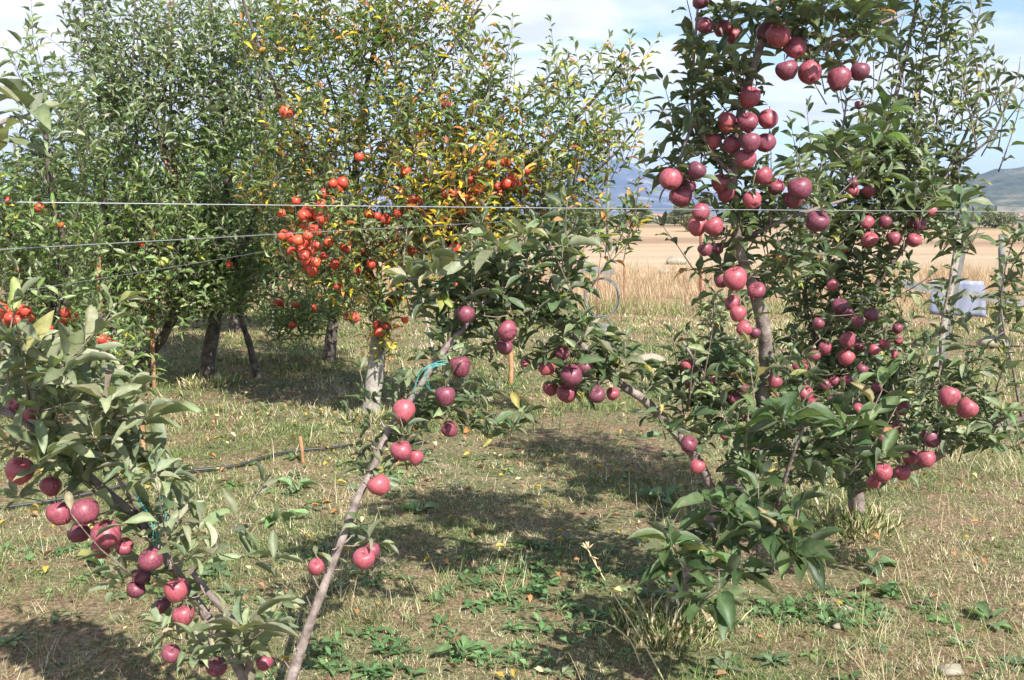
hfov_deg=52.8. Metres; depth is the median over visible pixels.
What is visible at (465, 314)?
apple
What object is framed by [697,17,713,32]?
apple
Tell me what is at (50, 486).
apple
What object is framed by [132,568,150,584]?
apple
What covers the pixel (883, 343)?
apple
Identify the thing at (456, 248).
apple
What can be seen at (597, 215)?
bush
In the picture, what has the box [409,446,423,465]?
apple
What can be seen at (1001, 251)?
fence post
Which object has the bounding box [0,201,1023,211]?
trellis wire
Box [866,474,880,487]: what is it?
apple
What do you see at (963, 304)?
plastic sheet
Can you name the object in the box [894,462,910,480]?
apple
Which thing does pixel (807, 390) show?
apple
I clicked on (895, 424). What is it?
apple
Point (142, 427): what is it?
wooden stake
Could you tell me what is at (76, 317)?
apple
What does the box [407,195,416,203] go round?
apple
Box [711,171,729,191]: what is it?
apple
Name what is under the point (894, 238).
apple
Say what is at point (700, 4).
apple
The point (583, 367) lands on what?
apple
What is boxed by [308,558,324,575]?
apple
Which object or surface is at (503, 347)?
apple
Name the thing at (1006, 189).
hill
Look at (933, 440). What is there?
apple
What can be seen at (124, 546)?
apple
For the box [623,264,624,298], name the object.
iron rod
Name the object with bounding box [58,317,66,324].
apple
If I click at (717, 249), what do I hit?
apple
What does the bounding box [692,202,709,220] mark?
apple
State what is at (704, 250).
apple
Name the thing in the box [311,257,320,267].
apple
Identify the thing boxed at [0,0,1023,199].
sky
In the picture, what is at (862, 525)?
grass
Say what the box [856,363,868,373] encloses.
apple
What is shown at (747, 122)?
apple
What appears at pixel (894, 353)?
apple
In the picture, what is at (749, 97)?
apple
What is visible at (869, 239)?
apple
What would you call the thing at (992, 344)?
stone
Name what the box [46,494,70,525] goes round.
apple
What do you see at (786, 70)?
apple
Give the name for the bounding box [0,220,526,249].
trellis wire
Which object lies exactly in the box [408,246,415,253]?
apple
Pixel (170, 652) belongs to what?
apple
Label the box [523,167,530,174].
apple
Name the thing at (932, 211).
apple
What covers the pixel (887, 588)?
weed plant
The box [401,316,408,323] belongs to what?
apple
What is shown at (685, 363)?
apple
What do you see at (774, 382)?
apple
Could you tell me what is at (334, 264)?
apple
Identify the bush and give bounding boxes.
[579,206,612,227]
[637,210,655,223]
[661,212,673,223]
[667,205,693,225]
[678,214,709,231]
[972,208,1020,227]
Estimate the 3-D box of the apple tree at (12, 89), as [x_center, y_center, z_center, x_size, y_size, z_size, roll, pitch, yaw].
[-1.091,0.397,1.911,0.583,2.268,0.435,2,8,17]
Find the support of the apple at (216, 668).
attached to the apple tree at (66, 449)
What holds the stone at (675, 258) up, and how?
on the ground at (660, 250)
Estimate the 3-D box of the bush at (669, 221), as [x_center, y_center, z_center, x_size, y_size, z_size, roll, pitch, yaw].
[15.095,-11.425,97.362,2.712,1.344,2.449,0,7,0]
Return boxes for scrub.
[394,213,1023,221]
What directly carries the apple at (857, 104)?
attached to the apple tree at (911, 199)
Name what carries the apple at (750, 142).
attached to the apple tree at (762, 430)
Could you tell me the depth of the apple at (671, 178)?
3.34 m
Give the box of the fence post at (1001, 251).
[998,234,1005,342]
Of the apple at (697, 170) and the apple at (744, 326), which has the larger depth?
the apple at (744, 326)
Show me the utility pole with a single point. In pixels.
(607, 203)
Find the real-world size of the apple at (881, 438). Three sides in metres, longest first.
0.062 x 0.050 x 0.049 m
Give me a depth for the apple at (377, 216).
7.25 m
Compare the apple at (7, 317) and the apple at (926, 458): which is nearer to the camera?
the apple at (926, 458)
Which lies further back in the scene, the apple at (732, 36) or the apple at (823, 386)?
the apple at (823, 386)
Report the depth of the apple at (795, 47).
3.31 m
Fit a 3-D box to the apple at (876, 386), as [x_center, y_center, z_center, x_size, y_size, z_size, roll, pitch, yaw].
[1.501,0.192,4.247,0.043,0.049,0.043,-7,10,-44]
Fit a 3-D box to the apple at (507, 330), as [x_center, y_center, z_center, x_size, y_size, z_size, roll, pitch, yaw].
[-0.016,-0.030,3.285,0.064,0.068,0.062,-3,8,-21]
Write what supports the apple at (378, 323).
hanging from the apple tree at (450, 176)
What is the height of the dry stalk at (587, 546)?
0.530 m
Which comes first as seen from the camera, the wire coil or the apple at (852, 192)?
the apple at (852, 192)
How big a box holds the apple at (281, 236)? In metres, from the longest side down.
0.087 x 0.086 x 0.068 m
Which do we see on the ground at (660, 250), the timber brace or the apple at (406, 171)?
the timber brace
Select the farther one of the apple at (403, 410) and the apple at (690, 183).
the apple at (690, 183)
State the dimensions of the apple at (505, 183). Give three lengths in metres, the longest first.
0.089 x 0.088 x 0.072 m
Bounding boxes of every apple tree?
[0,0,166,410]
[0,78,74,157]
[0,118,165,326]
[0,197,601,679]
[29,0,273,386]
[122,120,347,331]
[129,0,318,379]
[207,260,272,377]
[220,0,668,416]
[245,131,370,360]
[450,0,920,641]
[726,0,1023,518]
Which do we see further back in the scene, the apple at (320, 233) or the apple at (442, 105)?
the apple at (320, 233)
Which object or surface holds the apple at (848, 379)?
attached to the apple tree at (911, 199)
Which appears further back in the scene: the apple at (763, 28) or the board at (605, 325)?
the board at (605, 325)
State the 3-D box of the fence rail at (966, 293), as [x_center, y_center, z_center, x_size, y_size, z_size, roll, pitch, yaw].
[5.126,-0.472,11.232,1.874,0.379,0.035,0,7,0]
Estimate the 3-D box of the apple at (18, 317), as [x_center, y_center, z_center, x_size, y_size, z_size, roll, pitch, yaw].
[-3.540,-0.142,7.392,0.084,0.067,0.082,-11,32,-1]
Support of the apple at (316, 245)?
hanging from the apple tree at (450, 176)
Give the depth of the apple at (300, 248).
7.31 m
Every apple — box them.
[0,302,7,311]
[0,309,8,318]
[2,318,10,325]
[4,312,14,321]
[5,455,34,484]
[6,399,19,412]
[13,314,23,324]
[19,306,31,315]
[23,408,36,420]
[24,312,34,321]
[34,203,43,211]
[39,472,61,496]
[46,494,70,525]
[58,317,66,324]
[60,307,71,317]
[67,522,90,542]
[69,313,78,321]
[69,494,98,524]
[90,517,121,547]
[90,543,110,558]
[96,334,106,343]
[115,537,132,554]
[126,581,145,598]
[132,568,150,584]
[137,242,144,246]
[138,547,163,570]
[153,594,170,613]
[156,254,168,266]
[161,643,180,662]
[164,572,188,602]
[172,600,194,626]
[205,653,227,676]
[226,261,232,267]
[256,649,273,670]
[261,237,272,251]
[270,299,279,306]
[277,209,285,217]
[277,229,287,240]
[279,105,293,118]
[279,299,287,307]
[285,232,294,242]
[287,247,296,255]
[289,321,296,328]
[291,196,300,204]
[292,234,303,245]
[292,301,299,308]
[297,210,308,220]
[297,245,306,252]
[299,222,307,229]
[299,250,309,261]
[300,256,312,266]
[301,206,313,218]
[302,239,313,247]
[303,230,313,240]
[305,218,316,225]
[306,264,317,276]
[307,246,317,255]
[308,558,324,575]
[309,225,317,233]
[309,304,316,311]
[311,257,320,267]
[313,240,321,249]
[315,212,328,224]
[315,226,322,235]
[316,199,325,208]
[320,188,328,198]
[320,252,327,259]
[323,236,333,246]
[328,179,337,187]
[329,259,339,269]
[333,282,341,289]
[334,185,343,192]
[337,176,348,188]
[340,244,351,252]
[349,312,359,322]
[353,547,374,569]
[354,153,363,161]
[354,266,360,274]
[364,209,373,218]
[365,542,379,558]
[366,259,375,269]
[367,472,389,495]
[372,320,380,328]
[373,212,381,219]
[374,327,383,336]
[379,213,390,224]
[382,322,390,330]
[390,436,411,461]
[392,395,414,422]
[393,208,403,218]
[400,166,410,176]
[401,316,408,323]
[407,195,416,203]
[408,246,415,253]
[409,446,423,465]
[417,196,423,204]
[419,209,428,216]
[435,381,454,405]
[439,189,449,198]
[439,421,457,436]
[441,100,449,108]
[449,188,457,197]
[449,242,460,253]
[449,350,469,377]
[457,205,467,215]
[457,301,474,322]
[465,174,473,183]
[465,192,472,201]
[471,166,479,174]
[473,184,482,193]
[494,182,502,190]
[496,320,516,340]
[496,339,512,354]
[499,158,509,166]
[501,178,511,188]
[508,171,517,178]
[511,178,520,186]
[520,358,530,367]
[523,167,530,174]
[538,362,554,374]
[542,378,558,395]
[555,346,569,360]
[556,383,576,402]
[560,361,581,386]
[577,362,592,376]
[587,386,605,402]
[606,387,619,400]
[659,163,682,189]
[669,185,691,207]
[680,359,692,369]
[681,179,695,192]
[681,435,696,452]
[684,379,694,386]
[687,218,706,236]
[688,159,706,179]
[690,456,705,473]
[692,0,708,8]
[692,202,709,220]
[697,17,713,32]
[697,243,711,255]
[703,133,721,149]
[703,217,722,235]
[705,375,718,383]
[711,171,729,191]
[712,241,723,254]
[714,17,733,36]
[715,272,725,287]
[717,181,735,202]
[718,108,736,133]
[723,135,740,153]
[723,262,746,290]
[724,295,739,310]
[727,29,739,43]
[728,391,740,403]
[730,300,746,321]
[736,149,756,168]
[736,320,752,335]
[737,110,757,132]
[738,383,749,394]
[739,82,760,108]
[741,130,760,152]
[742,191,761,208]
[747,282,765,298]
[750,327,760,338]
[754,164,772,184]
[756,22,772,41]
[758,106,777,128]
[758,129,775,151]
[766,22,790,47]
[768,177,784,194]
[768,374,782,388]
[775,54,797,80]
[783,192,802,207]
[784,37,806,58]
[787,171,811,199]
[792,357,807,369]
[798,60,821,84]
[798,385,813,400]
[806,209,829,231]
[806,394,819,404]
[809,349,820,360]
[813,316,824,328]
[818,338,832,355]
[819,378,831,389]
[826,278,838,290]
[827,61,851,90]
[829,376,839,385]
[831,295,847,314]
[838,346,854,365]
[839,328,854,347]
[841,306,854,318]
[843,376,851,384]
[847,187,858,196]
[848,177,858,187]
[850,58,869,80]
[852,315,864,326]
[853,403,863,414]
[854,98,863,109]
[854,340,864,350]
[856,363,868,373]
[860,213,874,228]
[861,230,878,246]
[862,185,875,197]
[864,307,878,321]
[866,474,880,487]
[868,343,879,354]
[871,381,881,392]
[873,463,892,482]
[877,432,885,442]
[878,338,890,349]
[879,214,891,227]
[886,229,901,245]
[888,349,897,358]
[891,420,902,433]
[892,322,902,333]
[893,335,902,344]
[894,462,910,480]
[897,401,909,414]
[902,450,916,465]
[907,232,921,246]
[909,212,926,230]
[916,445,935,466]
[920,428,940,447]
[927,207,936,215]
[938,381,960,406]
[956,394,978,418]
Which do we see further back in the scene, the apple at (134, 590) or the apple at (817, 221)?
the apple at (817, 221)
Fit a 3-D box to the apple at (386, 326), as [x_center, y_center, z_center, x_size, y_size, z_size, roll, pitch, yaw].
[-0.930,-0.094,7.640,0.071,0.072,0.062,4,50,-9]
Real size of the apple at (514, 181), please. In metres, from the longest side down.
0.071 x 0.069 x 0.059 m
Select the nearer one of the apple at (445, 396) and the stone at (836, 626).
the apple at (445, 396)
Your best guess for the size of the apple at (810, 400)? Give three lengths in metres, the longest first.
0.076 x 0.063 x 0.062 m
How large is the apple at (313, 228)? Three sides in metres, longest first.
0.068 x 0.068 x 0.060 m
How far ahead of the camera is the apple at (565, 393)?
3.56 m
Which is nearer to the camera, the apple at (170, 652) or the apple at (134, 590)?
the apple at (134, 590)
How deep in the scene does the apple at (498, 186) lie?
7.03 m
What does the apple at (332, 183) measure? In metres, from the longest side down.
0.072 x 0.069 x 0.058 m
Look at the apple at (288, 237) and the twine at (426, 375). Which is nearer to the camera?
the twine at (426, 375)
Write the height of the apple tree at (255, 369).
1.202 m
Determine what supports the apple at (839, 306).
attached to the apple tree at (911, 199)
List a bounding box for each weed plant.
[80,556,131,577]
[260,507,308,528]
[275,477,317,492]
[397,500,438,510]
[429,635,490,655]
[635,486,683,503]
[824,610,869,630]
[854,547,898,574]
[860,578,901,593]
[969,601,1013,631]
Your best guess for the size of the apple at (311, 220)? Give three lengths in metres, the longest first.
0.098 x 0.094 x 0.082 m
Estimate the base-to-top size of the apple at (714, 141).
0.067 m
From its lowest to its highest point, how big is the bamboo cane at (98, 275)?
1.479 m
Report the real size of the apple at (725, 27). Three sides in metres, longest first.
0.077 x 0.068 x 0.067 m
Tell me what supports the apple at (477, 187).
attached to the apple tree at (450, 176)
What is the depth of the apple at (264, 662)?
2.83 m
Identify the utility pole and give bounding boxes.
[604,135,621,251]
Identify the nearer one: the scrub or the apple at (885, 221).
the apple at (885, 221)
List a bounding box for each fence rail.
[901,280,1023,305]
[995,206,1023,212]
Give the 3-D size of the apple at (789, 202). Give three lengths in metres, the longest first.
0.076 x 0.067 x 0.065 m
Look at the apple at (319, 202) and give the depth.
7.24 m
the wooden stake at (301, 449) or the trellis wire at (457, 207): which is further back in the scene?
the wooden stake at (301, 449)
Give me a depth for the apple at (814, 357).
4.20 m
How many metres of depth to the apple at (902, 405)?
4.26 m
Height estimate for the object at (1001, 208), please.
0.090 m
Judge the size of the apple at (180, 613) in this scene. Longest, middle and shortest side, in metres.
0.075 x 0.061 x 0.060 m
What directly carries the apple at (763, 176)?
attached to the apple tree at (762, 430)
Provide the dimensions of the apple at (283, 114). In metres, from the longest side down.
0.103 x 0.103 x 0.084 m
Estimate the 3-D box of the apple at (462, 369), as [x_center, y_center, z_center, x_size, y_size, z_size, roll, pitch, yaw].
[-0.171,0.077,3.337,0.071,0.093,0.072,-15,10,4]
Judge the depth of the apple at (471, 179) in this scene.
6.95 m
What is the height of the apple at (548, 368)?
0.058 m
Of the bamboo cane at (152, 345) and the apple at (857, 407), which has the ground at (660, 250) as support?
the bamboo cane at (152, 345)
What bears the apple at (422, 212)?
attached to the apple tree at (450, 176)
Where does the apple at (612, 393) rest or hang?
attached to the apple tree at (762, 430)
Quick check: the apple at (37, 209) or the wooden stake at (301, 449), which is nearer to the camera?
the wooden stake at (301, 449)
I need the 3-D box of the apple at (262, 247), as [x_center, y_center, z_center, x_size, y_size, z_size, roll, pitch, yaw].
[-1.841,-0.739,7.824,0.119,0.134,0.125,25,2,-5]
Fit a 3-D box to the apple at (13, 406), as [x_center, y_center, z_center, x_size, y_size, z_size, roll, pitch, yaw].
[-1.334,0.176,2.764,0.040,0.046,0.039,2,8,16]
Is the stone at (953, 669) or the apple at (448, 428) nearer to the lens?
the apple at (448, 428)
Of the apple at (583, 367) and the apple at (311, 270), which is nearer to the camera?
the apple at (583, 367)
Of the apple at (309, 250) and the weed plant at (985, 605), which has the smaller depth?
the weed plant at (985, 605)
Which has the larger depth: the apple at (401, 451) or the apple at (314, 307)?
the apple at (314, 307)
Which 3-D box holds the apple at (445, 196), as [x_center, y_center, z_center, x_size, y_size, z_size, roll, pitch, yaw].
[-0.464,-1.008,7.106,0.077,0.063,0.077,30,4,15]
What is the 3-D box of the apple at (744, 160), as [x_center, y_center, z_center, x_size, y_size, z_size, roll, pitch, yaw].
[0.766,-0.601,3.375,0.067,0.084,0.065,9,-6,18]
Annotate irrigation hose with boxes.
[0,443,352,508]
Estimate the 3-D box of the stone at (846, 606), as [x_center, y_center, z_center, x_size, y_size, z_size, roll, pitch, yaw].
[1.354,1.088,4.174,0.069,0.035,0.050,0,7,0]
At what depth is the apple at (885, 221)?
4.24 m
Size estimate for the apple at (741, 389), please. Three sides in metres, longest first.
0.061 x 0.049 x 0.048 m
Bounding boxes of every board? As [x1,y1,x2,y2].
[582,267,613,274]
[600,323,608,330]
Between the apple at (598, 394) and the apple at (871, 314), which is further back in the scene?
the apple at (871, 314)
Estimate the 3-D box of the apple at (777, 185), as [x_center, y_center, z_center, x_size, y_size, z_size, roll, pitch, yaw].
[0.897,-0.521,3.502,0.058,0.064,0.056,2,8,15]
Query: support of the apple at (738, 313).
attached to the apple tree at (762, 430)
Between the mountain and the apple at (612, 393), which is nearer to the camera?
the apple at (612, 393)
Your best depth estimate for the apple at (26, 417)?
2.73 m
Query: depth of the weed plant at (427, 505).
5.42 m
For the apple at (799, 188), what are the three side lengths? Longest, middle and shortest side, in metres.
0.092 x 0.079 x 0.079 m
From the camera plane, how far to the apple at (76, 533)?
2.80 m
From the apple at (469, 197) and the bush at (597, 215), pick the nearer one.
the apple at (469, 197)
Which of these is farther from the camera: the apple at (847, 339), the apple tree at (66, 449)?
the apple at (847, 339)
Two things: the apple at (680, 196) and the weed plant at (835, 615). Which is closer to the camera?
the apple at (680, 196)
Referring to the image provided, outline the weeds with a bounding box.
[0,352,1023,679]
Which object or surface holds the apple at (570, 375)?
attached to the apple tree at (762, 430)
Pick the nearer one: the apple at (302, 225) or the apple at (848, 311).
the apple at (848, 311)
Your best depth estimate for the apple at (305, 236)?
7.12 m
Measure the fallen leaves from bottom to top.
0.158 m
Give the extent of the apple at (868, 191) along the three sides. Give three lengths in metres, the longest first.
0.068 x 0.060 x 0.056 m
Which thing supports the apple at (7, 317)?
hanging from the apple tree at (28, 263)
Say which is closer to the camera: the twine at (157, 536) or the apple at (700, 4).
the twine at (157, 536)
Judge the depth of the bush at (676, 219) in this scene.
82.94 m
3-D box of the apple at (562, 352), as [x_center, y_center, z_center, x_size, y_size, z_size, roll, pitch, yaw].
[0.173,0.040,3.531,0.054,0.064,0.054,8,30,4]
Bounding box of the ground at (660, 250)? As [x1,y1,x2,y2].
[0,212,1023,679]
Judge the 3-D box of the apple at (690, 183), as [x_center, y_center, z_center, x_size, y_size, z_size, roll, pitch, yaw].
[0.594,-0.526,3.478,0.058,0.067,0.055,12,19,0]
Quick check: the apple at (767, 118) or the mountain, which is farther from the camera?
the mountain
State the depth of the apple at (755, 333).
3.61 m
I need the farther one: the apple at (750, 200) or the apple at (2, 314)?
the apple at (2, 314)
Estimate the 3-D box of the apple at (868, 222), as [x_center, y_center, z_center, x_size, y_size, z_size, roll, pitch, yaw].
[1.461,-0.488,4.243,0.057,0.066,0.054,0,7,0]
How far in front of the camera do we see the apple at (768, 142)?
3.37 m
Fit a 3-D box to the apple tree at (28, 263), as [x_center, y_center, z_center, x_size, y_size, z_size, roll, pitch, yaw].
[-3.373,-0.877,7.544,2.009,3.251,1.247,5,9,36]
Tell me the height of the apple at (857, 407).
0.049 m
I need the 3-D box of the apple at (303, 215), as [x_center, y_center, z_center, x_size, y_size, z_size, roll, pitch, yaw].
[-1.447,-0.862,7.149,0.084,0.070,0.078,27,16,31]
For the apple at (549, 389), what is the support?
attached to the apple tree at (762, 430)
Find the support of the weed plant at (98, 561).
on the ground at (660, 250)
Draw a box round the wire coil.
[584,247,619,318]
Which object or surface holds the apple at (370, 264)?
attached to the apple tree at (450, 176)
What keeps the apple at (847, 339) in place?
attached to the apple tree at (911, 199)
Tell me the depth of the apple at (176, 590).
2.77 m
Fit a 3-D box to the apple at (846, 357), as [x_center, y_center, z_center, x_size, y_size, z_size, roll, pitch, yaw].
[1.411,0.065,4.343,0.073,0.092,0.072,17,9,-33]
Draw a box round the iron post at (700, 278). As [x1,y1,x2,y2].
[699,235,701,299]
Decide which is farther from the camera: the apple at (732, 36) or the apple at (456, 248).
the apple at (456, 248)
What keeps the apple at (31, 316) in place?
hanging from the apple tree at (28, 263)
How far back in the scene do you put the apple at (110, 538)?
2.68 m
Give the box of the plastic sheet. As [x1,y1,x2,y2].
[930,280,985,316]
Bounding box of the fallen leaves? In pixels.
[0,321,1023,676]
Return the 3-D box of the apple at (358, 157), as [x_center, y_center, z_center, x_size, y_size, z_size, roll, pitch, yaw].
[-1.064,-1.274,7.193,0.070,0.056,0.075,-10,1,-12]
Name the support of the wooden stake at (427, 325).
on the ground at (660, 250)
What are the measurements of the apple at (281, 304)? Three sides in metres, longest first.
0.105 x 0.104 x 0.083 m
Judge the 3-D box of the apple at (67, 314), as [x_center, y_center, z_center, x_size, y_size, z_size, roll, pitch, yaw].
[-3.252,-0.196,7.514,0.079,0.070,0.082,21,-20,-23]
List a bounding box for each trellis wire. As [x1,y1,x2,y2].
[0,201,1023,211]
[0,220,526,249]
[1,248,281,293]
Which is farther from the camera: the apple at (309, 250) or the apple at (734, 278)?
the apple at (309, 250)
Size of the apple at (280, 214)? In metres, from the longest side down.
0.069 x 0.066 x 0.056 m
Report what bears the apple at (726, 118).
attached to the apple tree at (762, 430)
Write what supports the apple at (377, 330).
attached to the apple tree at (450, 176)
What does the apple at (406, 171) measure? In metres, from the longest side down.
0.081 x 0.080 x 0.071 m
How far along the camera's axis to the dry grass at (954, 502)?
4.57 m
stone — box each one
[638,353,665,364]
[666,256,686,264]
[831,623,844,629]
[838,605,853,611]
[937,663,964,677]
[976,335,1011,348]
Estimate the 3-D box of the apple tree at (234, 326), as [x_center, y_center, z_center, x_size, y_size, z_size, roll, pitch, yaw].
[-3.408,-1.603,12.915,2.922,3.146,1.909,0,7,0]
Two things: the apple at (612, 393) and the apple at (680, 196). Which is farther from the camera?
the apple at (612, 393)
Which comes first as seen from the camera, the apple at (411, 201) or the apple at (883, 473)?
the apple at (883, 473)
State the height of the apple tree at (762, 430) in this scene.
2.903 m
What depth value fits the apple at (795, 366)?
4.33 m
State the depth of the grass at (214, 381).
9.14 m
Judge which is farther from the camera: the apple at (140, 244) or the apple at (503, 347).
the apple at (140, 244)
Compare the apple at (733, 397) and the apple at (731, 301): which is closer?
the apple at (731, 301)
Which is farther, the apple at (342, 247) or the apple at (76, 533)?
the apple at (342, 247)
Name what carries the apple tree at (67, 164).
on the ground at (660, 250)
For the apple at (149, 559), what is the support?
attached to the apple tree at (66, 449)
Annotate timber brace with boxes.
[933,233,965,366]
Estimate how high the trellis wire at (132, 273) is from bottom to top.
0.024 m
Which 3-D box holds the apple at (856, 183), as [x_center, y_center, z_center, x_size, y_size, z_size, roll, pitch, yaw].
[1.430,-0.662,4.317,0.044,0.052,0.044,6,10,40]
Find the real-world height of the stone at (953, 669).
0.043 m
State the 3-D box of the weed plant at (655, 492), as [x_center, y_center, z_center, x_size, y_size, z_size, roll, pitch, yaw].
[0.811,0.859,5.700,0.215,0.108,0.262,3,8,25]
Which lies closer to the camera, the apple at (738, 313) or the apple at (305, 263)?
the apple at (738, 313)
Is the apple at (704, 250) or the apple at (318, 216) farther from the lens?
the apple at (318, 216)
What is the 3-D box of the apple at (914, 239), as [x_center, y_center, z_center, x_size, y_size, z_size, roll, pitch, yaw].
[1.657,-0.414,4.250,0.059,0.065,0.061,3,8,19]
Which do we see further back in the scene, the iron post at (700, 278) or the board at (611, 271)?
the iron post at (700, 278)
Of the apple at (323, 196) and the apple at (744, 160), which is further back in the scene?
the apple at (323, 196)
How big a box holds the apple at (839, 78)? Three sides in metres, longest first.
0.100 x 0.077 x 0.073 m
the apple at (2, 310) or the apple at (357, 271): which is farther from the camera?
the apple at (357, 271)
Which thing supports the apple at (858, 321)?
attached to the apple tree at (911, 199)
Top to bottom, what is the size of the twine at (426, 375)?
0.127 m
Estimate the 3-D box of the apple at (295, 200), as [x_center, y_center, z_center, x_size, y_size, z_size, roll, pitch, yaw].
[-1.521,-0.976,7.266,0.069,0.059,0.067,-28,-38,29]
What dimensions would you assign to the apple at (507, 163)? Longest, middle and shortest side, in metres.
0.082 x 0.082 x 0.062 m
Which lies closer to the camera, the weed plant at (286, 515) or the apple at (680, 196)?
the apple at (680, 196)
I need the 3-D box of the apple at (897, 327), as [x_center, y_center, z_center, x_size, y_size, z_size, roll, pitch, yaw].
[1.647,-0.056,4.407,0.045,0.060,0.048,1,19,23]
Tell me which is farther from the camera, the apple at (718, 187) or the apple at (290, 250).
the apple at (290, 250)
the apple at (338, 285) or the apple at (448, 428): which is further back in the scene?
the apple at (338, 285)
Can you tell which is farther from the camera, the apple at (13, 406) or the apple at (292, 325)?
the apple at (292, 325)
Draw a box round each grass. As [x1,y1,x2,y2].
[0,254,1023,318]
[0,300,1023,439]
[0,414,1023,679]
[172,369,242,388]
[332,404,391,425]
[557,453,1023,679]
[598,576,752,658]
[799,489,917,543]
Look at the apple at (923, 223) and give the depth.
4.28 m
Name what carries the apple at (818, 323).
attached to the apple tree at (911, 199)
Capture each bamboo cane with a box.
[95,235,104,394]
[148,238,155,388]
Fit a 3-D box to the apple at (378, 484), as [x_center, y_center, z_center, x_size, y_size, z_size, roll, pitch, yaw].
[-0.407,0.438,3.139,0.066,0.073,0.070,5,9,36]
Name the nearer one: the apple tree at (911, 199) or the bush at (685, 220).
the apple tree at (911, 199)
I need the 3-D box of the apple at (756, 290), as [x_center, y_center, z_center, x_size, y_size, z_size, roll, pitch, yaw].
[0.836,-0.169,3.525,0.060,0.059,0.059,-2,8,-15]
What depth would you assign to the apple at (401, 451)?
3.15 m
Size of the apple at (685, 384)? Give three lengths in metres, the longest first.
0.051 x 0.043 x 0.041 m
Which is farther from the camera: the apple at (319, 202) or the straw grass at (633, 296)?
the straw grass at (633, 296)
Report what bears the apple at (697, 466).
attached to the apple tree at (762, 430)
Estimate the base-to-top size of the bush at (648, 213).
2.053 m
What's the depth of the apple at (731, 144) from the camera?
3.38 m
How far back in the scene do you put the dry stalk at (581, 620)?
3.71 m
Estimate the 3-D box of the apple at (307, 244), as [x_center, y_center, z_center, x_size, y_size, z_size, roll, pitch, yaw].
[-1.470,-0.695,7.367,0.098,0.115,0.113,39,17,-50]
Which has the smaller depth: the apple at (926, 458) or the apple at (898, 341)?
the apple at (926, 458)
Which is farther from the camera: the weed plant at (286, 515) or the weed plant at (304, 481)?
the weed plant at (304, 481)
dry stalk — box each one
[577,612,640,664]
[581,541,663,679]
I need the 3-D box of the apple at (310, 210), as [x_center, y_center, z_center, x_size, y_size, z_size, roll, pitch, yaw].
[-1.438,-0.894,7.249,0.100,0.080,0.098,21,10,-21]
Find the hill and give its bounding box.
[872,166,1023,217]
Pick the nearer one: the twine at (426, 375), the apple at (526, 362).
the twine at (426, 375)
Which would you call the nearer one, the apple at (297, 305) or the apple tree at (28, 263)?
the apple tree at (28, 263)
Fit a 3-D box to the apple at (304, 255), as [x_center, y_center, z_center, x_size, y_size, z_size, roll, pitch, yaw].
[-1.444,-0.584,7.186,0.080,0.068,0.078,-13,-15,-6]
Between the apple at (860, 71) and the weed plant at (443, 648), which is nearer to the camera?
the apple at (860, 71)
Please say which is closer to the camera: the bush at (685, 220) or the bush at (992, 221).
the bush at (685, 220)
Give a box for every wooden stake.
[140,425,145,449]
[298,436,304,462]
[422,299,432,346]
[508,349,513,384]
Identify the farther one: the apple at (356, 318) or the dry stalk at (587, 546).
the apple at (356, 318)
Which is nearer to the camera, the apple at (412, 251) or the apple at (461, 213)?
the apple at (461, 213)
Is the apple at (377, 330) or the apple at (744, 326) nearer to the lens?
the apple at (744, 326)
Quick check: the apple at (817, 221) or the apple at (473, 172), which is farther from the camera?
the apple at (473, 172)
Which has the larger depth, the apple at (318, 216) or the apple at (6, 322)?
the apple at (6, 322)
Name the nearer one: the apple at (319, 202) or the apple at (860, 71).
the apple at (860, 71)
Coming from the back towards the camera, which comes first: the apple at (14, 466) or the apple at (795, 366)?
the apple at (795, 366)
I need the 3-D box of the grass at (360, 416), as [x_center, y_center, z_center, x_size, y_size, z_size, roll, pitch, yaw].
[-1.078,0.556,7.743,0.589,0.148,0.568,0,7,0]
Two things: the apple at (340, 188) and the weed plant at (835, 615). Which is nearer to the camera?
the weed plant at (835, 615)
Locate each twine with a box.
[132,491,166,547]
[412,360,447,400]
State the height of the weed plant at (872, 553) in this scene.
0.099 m
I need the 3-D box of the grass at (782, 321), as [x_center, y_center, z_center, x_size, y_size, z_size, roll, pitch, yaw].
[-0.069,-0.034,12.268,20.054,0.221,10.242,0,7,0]
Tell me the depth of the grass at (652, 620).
3.96 m
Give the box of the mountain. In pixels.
[2,157,877,211]
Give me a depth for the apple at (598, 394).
3.53 m
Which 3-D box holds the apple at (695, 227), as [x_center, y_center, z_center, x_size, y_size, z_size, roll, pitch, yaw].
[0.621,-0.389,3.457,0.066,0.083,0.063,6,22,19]
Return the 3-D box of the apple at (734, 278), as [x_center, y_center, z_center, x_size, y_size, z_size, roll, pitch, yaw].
[0.750,-0.218,3.481,0.080,0.100,0.082,-7,19,31]
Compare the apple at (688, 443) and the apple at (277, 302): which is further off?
the apple at (277, 302)
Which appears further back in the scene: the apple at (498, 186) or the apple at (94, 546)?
the apple at (498, 186)
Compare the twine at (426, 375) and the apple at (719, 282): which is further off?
the apple at (719, 282)
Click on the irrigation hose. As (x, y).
(196, 469)
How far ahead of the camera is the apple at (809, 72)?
3.33 m
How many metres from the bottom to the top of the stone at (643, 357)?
0.140 m
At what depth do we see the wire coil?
12.72 m

